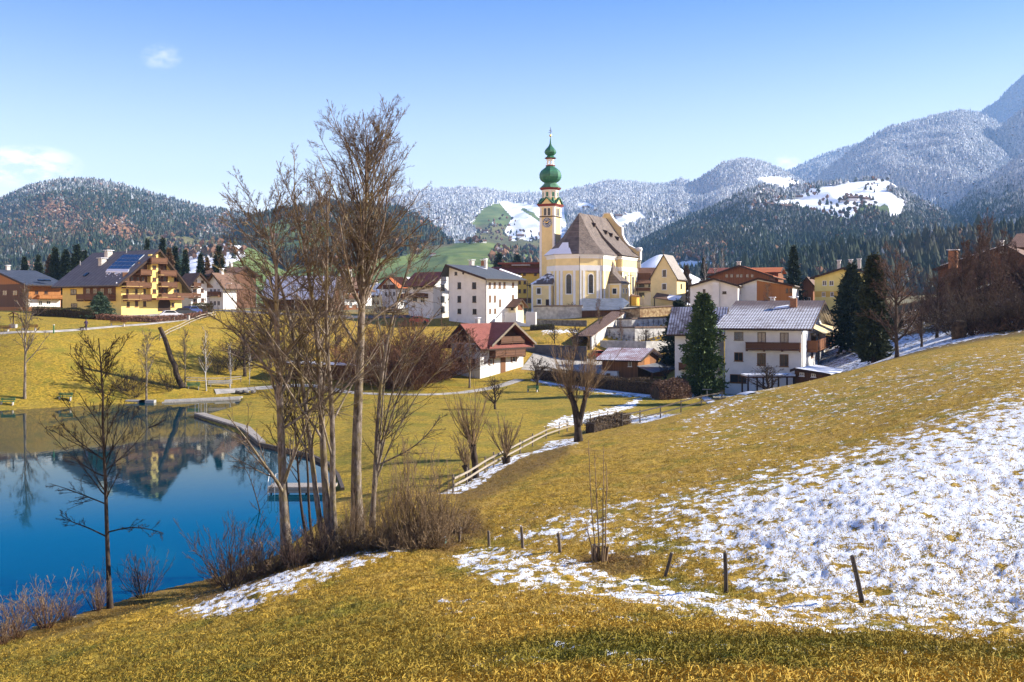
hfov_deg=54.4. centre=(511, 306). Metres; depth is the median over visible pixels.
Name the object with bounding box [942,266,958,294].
thicket tree
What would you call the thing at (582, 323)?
garden wall
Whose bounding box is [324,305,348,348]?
orchard tree
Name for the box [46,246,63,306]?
spruce tree
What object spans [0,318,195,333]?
footpath
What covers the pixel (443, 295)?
red roof house
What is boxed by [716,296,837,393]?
white house
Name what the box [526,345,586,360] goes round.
garden wall
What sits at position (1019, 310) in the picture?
dark scrub
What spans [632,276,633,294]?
window
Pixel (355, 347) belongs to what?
willow scrub
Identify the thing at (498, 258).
spruce tree
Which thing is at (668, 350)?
yew tree
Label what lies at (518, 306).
stair house
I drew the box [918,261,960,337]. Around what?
orchard tree
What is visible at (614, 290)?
window
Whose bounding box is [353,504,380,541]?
hazel bush
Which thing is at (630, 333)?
churchyard wall
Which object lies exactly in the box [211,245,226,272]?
spruce tree
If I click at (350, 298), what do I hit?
wooden house
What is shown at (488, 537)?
fence post
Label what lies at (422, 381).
willow scrub
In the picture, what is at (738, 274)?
wooden hotel
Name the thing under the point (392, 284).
orange roof house
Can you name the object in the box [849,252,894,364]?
thuja tree
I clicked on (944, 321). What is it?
dark scrub
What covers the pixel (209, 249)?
trees on the meadows
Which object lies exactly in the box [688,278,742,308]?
bungalow
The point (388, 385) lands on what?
willow scrub
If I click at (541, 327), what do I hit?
hedge
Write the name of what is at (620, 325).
garden tree
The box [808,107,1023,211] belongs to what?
wood
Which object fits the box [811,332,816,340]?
window
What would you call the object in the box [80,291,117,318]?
cedar tree
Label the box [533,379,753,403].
snowy verge
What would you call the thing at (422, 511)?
hazel bush
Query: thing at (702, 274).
spruce tree
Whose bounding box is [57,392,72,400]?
bench
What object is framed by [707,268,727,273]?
red shed
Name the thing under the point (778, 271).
orange roof wing
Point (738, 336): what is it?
window
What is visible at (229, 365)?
birch
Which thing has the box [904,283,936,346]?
orchard tree
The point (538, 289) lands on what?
window
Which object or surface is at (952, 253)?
dark house
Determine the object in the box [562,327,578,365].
garden tree
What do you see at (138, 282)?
hotel
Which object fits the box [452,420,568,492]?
slat fence
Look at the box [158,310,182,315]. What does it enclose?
car
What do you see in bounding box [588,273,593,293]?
window
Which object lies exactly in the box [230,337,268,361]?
dark scrub
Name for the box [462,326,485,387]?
garden tree
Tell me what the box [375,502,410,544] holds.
hazel bush
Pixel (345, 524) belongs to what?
hazel bush
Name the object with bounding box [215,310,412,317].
road
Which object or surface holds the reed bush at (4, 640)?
on the ground at (52, 366)
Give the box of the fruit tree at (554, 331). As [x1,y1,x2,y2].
[548,326,558,343]
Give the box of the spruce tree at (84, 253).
[82,250,88,260]
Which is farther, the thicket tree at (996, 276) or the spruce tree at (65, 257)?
the spruce tree at (65, 257)
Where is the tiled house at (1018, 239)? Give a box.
[1010,233,1023,249]
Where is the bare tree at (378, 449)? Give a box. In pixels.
[330,221,465,526]
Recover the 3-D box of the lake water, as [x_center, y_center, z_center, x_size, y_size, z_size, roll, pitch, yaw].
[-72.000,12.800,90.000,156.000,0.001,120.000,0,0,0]
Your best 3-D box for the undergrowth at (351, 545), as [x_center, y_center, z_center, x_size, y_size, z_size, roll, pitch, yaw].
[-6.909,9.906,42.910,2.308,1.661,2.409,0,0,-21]
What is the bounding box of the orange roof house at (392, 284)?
[376,277,408,308]
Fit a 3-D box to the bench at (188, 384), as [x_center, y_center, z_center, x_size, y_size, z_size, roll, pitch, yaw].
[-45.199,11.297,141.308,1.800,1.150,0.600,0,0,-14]
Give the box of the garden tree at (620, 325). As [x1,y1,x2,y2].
[617,307,622,337]
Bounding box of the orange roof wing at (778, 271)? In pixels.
[752,267,786,282]
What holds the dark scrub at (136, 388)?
on the ground at (52, 366)
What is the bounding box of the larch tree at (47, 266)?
[44,254,51,274]
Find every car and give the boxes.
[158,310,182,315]
[175,308,196,313]
[183,306,202,311]
[409,316,428,322]
[588,350,603,357]
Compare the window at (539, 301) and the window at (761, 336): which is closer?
the window at (761, 336)
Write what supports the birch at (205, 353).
on the ground at (52, 366)
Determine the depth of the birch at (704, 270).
279.89 m
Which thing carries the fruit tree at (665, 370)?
on the ground at (52, 366)
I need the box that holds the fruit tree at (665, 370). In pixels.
[659,362,670,379]
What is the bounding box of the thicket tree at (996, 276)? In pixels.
[982,253,1007,301]
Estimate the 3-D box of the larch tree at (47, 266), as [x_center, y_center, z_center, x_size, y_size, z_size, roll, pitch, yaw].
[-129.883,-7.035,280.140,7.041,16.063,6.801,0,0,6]
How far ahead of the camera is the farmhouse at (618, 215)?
2656.40 m
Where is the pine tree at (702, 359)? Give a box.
[677,291,729,397]
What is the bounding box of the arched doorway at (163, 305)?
[158,300,170,310]
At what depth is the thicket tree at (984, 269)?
169.78 m
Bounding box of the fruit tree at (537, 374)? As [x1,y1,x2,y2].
[528,355,553,391]
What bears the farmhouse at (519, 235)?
on the hills
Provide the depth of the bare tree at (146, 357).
134.52 m
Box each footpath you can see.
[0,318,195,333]
[214,384,353,393]
[351,379,522,394]
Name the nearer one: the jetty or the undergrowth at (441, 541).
the undergrowth at (441, 541)
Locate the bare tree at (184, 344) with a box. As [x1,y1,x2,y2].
[176,327,192,387]
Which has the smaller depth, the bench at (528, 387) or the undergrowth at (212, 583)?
the undergrowth at (212, 583)
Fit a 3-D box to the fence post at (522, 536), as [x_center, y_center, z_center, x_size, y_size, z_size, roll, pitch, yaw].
[0.415,9.358,39.875,0.198,1.127,0.126,0,0,0]
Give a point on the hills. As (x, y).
(525, 215)
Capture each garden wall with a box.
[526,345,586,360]
[537,320,586,326]
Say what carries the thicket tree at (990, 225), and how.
on the ground at (52, 366)
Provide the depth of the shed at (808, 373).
132.93 m
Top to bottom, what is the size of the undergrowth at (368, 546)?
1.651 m
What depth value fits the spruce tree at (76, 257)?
261.36 m
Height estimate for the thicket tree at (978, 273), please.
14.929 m
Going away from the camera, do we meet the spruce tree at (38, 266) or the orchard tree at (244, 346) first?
the orchard tree at (244, 346)
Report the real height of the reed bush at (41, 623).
2.654 m
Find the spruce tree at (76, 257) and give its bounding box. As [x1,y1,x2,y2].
[61,244,83,301]
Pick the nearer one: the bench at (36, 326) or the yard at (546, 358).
the bench at (36, 326)
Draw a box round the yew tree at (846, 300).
[826,260,863,353]
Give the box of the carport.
[740,373,795,392]
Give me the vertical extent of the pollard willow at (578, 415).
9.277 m
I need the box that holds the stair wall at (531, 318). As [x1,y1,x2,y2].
[505,312,536,325]
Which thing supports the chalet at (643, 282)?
on the ground at (52, 366)
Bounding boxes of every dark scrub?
[103,357,153,390]
[105,363,161,397]
[141,355,193,391]
[192,348,243,374]
[199,336,258,370]
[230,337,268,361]
[913,287,995,336]
[930,277,1023,334]
[962,284,1023,332]
[966,278,1023,329]
[993,279,1023,322]
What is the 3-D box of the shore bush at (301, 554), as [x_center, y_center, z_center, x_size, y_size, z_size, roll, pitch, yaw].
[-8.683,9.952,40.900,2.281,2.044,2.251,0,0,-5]
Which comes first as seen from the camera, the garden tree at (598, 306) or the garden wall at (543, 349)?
the garden wall at (543, 349)
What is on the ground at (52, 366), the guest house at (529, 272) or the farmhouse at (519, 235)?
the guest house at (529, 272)
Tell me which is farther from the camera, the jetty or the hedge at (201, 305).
the hedge at (201, 305)
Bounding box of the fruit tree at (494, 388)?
[476,375,504,408]
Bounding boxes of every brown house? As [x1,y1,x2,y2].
[205,263,259,307]
[207,268,242,308]
[799,277,814,299]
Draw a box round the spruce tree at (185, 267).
[179,249,190,276]
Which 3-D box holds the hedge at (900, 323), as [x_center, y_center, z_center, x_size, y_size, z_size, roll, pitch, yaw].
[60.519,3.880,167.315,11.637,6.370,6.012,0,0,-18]
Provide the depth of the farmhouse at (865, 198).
1882.01 m
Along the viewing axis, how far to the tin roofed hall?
223.06 m
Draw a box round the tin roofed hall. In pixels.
[582,298,628,317]
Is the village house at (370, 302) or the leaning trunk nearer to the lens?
the leaning trunk
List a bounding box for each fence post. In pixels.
[487,531,489,545]
[520,526,523,547]
[557,533,561,552]
[663,552,672,577]
[723,552,727,592]
[850,555,864,602]
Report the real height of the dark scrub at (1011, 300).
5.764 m
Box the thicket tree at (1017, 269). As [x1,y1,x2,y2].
[1005,244,1023,291]
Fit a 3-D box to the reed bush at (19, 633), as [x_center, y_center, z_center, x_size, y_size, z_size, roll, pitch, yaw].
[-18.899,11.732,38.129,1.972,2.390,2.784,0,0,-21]
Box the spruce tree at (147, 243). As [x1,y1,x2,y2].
[143,238,150,249]
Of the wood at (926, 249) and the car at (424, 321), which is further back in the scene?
the wood at (926, 249)
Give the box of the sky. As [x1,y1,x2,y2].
[0,0,1023,213]
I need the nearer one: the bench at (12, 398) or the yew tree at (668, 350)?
the bench at (12, 398)
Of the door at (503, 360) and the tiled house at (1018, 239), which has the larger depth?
the tiled house at (1018, 239)
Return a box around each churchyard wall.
[533,305,582,318]
[600,340,670,350]
[607,326,666,340]
[616,316,667,326]
[622,305,672,317]
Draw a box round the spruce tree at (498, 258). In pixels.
[492,252,502,266]
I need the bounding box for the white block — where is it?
[440,258,526,322]
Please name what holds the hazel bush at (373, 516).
on the ground at (52, 366)
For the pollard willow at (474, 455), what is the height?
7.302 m
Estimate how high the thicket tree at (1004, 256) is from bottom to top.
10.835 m
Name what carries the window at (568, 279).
in the church
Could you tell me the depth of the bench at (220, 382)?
143.91 m
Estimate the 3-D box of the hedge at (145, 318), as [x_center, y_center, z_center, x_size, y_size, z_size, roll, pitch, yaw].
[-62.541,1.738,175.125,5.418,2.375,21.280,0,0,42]
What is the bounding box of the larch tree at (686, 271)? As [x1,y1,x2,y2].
[683,265,692,304]
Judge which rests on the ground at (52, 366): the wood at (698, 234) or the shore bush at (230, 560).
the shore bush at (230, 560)
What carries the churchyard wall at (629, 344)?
on the ground at (52, 366)
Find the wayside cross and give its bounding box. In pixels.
[8,312,17,327]
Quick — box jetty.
[194,404,265,445]
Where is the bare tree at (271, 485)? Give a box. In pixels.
[228,454,275,511]
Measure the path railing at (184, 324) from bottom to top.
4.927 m
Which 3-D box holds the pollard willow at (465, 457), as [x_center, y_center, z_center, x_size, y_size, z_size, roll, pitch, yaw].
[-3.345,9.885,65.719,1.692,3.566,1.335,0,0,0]
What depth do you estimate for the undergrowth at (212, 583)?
45.05 m
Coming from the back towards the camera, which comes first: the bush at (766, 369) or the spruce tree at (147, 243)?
the spruce tree at (147, 243)
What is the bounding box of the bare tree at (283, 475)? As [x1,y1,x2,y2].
[195,175,387,562]
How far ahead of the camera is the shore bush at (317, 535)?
41.75 m
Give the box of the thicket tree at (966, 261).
[957,246,977,280]
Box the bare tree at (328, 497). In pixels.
[217,145,401,550]
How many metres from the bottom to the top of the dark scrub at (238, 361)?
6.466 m
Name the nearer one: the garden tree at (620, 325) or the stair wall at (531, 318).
the garden tree at (620, 325)
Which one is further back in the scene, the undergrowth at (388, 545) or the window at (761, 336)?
the window at (761, 336)
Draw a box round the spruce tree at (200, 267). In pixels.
[195,253,206,278]
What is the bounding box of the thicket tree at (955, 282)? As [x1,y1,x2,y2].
[941,235,978,311]
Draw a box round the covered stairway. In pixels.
[575,311,625,349]
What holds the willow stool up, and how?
on the ground at (52, 366)
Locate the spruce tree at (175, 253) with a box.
[172,245,181,273]
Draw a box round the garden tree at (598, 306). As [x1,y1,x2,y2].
[594,299,602,323]
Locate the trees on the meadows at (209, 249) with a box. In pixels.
[133,176,892,267]
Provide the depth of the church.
249.63 m
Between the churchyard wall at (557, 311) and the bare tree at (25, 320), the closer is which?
the bare tree at (25, 320)
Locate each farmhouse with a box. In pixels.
[515,234,524,237]
[614,214,622,218]
[847,196,857,200]
[861,197,871,200]
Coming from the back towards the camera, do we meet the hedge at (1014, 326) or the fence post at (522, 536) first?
the hedge at (1014, 326)
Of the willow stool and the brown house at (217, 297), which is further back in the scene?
the brown house at (217, 297)
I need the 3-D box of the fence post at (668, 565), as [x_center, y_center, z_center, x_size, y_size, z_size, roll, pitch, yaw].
[4.881,8.320,31.435,0.411,1.138,0.112,0,0,0]
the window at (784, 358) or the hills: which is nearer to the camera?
the window at (784, 358)
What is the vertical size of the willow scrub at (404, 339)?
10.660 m
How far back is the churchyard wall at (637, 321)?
205.01 m
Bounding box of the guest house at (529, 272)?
[491,262,539,307]
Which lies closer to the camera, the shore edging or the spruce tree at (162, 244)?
the shore edging
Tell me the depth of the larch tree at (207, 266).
254.72 m
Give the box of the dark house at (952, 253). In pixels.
[932,240,1023,292]
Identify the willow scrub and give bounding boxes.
[298,317,448,381]
[321,308,493,385]
[330,326,388,361]
[330,340,432,389]
[352,313,489,383]
[364,347,467,390]
[400,331,505,381]
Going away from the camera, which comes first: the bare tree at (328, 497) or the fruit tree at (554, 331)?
the bare tree at (328, 497)
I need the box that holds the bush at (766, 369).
[739,362,787,388]
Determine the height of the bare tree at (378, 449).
14.913 m
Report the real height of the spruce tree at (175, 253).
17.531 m
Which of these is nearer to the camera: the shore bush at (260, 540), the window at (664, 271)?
the shore bush at (260, 540)
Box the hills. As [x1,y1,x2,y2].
[0,74,1023,304]
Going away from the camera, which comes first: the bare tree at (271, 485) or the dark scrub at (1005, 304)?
the bare tree at (271, 485)
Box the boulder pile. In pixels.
[235,390,255,393]
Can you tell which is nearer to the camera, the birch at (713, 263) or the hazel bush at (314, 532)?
the hazel bush at (314, 532)
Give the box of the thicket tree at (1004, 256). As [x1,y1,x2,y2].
[994,227,1021,275]
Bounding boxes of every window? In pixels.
[2,290,6,295]
[70,289,76,294]
[511,356,516,362]
[536,287,540,294]
[537,299,541,304]
[565,273,571,294]
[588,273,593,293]
[612,288,616,293]
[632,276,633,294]
[662,269,666,276]
[662,283,666,289]
[730,374,746,383]
[733,332,743,340]
[733,352,743,361]
[756,353,765,365]
[757,332,765,341]
[780,333,788,341]
[780,354,788,366]
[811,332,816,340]
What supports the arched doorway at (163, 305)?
in the hotel at (138, 282)
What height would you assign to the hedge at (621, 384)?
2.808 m
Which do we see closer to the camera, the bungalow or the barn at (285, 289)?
the bungalow
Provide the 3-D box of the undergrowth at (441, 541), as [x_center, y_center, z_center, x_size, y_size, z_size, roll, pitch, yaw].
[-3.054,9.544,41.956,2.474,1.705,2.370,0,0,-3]
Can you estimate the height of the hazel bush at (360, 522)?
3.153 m
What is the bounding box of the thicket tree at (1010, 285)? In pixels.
[1003,275,1019,304]
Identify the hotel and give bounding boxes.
[51,249,193,314]
[706,261,785,284]
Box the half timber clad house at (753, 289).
[738,278,801,300]
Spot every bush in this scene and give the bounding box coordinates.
[0,587,26,644]
[0,588,47,639]
[9,567,93,628]
[44,582,86,620]
[71,558,110,610]
[113,545,174,597]
[173,510,277,590]
[232,524,279,568]
[270,521,325,569]
[283,503,343,562]
[300,519,335,551]
[336,503,360,542]
[337,478,372,541]
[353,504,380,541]
[364,454,413,542]
[365,492,396,543]
[373,431,458,546]
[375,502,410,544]
[388,482,443,543]
[392,441,461,543]
[409,489,453,541]
[419,459,468,541]
[649,377,692,399]
[739,362,787,388]
[911,269,1023,324]
[931,293,1023,335]
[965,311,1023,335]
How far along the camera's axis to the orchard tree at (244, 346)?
149.99 m
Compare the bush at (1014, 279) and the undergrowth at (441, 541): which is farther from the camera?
the bush at (1014, 279)
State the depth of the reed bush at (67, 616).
40.26 m
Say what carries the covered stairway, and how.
on the ground at (52, 366)
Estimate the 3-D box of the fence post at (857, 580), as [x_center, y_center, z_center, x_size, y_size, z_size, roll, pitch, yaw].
[8.858,7.116,25.420,0.450,1.568,0.126,0,0,0]
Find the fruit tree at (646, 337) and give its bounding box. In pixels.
[635,326,654,340]
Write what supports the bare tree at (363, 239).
on the ground at (52, 366)
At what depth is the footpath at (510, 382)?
144.09 m
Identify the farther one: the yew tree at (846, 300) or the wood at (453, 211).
the wood at (453, 211)
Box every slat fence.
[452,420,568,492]
[590,409,616,418]
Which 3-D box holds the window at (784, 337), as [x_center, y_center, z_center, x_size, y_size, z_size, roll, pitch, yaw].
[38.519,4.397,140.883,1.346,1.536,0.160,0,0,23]
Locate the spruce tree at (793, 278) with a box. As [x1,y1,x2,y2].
[785,245,807,299]
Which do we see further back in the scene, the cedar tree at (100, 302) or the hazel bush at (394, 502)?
the cedar tree at (100, 302)
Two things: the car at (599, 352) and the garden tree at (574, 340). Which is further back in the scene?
the car at (599, 352)
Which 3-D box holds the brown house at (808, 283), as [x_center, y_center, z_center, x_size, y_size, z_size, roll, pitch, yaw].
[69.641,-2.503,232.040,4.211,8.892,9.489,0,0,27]
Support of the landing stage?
in the lake water
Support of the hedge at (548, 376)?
on the ground at (52, 366)
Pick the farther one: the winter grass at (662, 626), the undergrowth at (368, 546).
the undergrowth at (368, 546)
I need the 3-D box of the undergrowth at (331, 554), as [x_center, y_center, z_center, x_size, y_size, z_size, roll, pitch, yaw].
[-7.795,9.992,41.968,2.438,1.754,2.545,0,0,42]
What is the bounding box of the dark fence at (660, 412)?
[621,391,722,425]
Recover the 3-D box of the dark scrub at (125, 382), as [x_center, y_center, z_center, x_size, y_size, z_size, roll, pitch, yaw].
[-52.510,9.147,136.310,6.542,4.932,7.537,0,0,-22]
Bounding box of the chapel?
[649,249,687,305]
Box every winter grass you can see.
[58,580,1023,681]
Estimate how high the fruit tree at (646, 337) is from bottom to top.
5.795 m
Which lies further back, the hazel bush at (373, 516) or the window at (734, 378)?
the window at (734, 378)
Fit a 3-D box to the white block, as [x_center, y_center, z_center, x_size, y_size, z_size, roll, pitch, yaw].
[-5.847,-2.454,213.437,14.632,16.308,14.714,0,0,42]
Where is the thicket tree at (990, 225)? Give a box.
[977,208,999,281]
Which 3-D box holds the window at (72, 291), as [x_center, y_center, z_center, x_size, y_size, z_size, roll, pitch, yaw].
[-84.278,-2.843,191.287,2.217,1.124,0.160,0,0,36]
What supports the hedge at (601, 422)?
on the ground at (52, 366)
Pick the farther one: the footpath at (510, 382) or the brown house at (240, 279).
the brown house at (240, 279)
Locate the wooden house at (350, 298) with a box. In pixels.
[339,264,358,309]
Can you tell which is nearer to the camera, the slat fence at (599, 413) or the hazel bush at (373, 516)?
the hazel bush at (373, 516)
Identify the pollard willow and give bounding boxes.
[443,376,497,478]
[449,432,473,481]
[484,407,522,463]
[545,328,625,441]
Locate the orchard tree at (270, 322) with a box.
[250,290,281,367]
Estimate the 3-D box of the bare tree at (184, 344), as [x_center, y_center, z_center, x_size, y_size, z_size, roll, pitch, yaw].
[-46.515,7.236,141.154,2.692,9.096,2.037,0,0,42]
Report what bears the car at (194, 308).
on the forecourt
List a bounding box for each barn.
[261,276,343,310]
[596,347,674,380]
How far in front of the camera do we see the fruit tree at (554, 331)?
185.92 m
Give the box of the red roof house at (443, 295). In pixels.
[403,272,448,318]
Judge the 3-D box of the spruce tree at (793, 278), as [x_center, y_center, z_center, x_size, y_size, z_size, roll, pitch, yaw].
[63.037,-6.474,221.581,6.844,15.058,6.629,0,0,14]
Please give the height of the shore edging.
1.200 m
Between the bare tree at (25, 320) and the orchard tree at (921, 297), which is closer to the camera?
the orchard tree at (921, 297)
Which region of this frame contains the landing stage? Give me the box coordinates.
[267,473,337,494]
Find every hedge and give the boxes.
[31,306,96,318]
[95,311,206,322]
[189,302,213,312]
[530,323,554,330]
[535,365,584,385]
[584,372,665,393]
[584,412,632,432]
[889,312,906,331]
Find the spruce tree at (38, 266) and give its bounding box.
[33,254,43,273]
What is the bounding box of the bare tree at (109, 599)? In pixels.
[39,330,164,608]
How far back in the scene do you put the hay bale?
117.33 m
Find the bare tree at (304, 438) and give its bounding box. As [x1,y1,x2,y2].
[261,350,318,542]
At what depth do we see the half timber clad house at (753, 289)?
209.13 m
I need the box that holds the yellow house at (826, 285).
[810,259,864,309]
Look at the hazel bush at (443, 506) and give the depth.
42.66 m
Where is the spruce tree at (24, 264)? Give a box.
[20,256,28,269]
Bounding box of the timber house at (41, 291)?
[0,265,61,310]
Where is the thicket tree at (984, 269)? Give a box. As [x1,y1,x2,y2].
[975,248,992,286]
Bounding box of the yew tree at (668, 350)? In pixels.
[656,298,685,365]
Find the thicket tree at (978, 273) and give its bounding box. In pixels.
[953,220,997,301]
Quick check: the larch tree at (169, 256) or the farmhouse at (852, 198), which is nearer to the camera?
the larch tree at (169, 256)
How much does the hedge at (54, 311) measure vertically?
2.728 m
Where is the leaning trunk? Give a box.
[158,326,185,387]
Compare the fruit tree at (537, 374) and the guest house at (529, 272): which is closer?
the fruit tree at (537, 374)
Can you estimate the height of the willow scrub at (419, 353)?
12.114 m
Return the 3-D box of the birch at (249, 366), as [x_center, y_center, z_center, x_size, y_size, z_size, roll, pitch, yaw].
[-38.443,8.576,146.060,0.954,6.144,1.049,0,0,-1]
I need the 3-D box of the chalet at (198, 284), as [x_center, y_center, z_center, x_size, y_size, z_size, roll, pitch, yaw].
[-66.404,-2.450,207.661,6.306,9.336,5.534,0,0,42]
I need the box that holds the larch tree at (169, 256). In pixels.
[165,247,174,265]
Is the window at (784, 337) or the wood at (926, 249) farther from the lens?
the wood at (926, 249)
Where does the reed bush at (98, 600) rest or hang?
on the ground at (52, 366)
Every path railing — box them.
[159,311,215,340]
[186,376,241,383]
[233,309,353,319]
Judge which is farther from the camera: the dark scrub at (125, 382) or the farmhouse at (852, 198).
the farmhouse at (852, 198)
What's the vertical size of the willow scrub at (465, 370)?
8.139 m
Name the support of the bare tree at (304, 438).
on the ground at (52, 366)
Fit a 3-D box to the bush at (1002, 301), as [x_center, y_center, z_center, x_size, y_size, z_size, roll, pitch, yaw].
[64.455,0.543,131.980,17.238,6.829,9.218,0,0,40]
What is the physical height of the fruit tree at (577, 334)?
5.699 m
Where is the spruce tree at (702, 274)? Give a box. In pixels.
[699,257,707,281]
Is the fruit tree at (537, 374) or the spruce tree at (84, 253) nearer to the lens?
the fruit tree at (537, 374)
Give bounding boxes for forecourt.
[123,313,211,316]
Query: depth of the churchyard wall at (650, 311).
216.07 m
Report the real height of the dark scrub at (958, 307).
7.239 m
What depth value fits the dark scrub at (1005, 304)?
115.08 m
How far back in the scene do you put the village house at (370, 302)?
292.09 m
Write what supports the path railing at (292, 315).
on the ground at (52, 366)
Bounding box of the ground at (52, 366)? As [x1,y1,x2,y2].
[0,282,1023,681]
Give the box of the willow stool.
[545,440,623,566]
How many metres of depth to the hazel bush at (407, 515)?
42.28 m
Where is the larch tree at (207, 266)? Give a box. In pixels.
[204,256,210,270]
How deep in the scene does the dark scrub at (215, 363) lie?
148.78 m
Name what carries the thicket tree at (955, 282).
on the ground at (52, 366)
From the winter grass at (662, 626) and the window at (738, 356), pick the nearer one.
the winter grass at (662, 626)
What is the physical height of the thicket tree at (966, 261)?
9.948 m
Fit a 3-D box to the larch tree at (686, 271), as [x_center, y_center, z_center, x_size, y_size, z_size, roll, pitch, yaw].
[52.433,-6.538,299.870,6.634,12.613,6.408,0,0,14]
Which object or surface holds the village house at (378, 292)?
on the ground at (52, 366)
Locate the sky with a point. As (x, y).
(166, 97)
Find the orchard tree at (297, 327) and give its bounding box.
[287,301,312,353]
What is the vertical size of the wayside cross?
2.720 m
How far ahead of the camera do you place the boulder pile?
141.12 m
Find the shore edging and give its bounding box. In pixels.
[260,443,344,490]
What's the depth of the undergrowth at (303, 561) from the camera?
42.10 m
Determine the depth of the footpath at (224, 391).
142.96 m
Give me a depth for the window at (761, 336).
142.10 m
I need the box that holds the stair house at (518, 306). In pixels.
[506,299,528,322]
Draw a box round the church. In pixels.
[530,127,642,311]
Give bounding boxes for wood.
[0,176,249,271]
[231,199,452,276]
[376,177,698,258]
[634,174,971,275]
[686,157,810,209]
[696,213,1023,296]
[786,76,1023,181]
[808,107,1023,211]
[950,153,1023,225]
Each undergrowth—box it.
[198,561,238,586]
[216,544,283,582]
[239,535,298,575]
[268,527,322,565]
[286,522,355,560]
[323,519,370,553]
[347,517,396,550]
[367,518,428,551]
[389,513,447,550]
[410,512,466,548]
[439,506,481,533]
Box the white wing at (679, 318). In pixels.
[666,307,728,382]
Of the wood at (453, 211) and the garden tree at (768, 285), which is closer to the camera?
the garden tree at (768, 285)
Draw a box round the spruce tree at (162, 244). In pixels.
[158,237,166,255]
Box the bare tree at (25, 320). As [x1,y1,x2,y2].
[7,281,49,398]
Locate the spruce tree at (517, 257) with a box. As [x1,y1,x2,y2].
[512,254,521,261]
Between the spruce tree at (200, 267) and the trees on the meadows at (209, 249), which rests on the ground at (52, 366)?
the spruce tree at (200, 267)
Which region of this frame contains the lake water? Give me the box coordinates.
[0,399,329,635]
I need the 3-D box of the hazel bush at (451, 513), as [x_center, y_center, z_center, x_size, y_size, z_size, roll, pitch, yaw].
[-3.011,8.505,42.941,2.090,3.873,2.446,0,0,-20]
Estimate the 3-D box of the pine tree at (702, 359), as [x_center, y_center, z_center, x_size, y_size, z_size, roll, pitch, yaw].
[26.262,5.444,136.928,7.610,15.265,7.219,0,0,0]
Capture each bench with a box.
[0,397,15,405]
[21,324,37,330]
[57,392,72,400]
[187,382,199,389]
[208,380,231,387]
[527,385,538,391]
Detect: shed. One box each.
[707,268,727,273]
[790,365,843,383]
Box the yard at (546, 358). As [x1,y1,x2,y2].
[521,353,601,373]
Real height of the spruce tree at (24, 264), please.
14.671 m
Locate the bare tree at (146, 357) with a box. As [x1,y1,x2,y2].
[135,329,159,399]
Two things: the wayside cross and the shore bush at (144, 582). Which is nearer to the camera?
the shore bush at (144, 582)
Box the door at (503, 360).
[501,358,505,372]
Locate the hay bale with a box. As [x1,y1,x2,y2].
[951,320,966,339]
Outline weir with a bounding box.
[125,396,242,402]
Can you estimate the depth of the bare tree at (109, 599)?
41.85 m
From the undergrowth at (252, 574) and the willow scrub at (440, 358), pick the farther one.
the willow scrub at (440, 358)
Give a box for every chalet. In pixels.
[182,272,212,307]
[441,317,536,378]
[635,261,654,305]
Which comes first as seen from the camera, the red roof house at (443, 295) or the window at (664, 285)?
the red roof house at (443, 295)
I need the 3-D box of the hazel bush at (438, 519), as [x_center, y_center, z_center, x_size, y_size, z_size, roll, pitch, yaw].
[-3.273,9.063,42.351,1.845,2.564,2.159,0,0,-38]
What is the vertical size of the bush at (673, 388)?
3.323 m
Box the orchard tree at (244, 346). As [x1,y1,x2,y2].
[215,297,264,376]
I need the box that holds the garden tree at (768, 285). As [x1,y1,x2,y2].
[763,283,771,300]
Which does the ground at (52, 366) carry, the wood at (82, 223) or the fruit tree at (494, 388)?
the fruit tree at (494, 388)
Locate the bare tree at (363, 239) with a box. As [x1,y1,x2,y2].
[293,93,446,537]
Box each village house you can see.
[366,289,375,305]
[370,282,381,304]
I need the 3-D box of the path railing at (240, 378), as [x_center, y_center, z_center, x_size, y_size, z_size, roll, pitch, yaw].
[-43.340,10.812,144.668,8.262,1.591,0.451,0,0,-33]
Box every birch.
[198,326,211,390]
[227,342,235,388]
[247,350,252,384]
[701,255,707,280]
[710,248,719,272]
[719,244,725,267]
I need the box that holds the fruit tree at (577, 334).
[567,325,583,345]
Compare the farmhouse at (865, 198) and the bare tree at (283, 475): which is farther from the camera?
the farmhouse at (865, 198)
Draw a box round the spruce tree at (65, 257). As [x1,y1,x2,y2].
[59,249,70,308]
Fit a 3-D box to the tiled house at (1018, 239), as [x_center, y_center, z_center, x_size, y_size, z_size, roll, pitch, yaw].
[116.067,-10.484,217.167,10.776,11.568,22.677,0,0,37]
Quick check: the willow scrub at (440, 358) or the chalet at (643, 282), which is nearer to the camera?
the willow scrub at (440, 358)
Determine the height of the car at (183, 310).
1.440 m
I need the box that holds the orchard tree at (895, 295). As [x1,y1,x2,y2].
[856,240,924,357]
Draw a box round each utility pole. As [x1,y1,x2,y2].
[524,281,530,311]
[628,273,633,305]

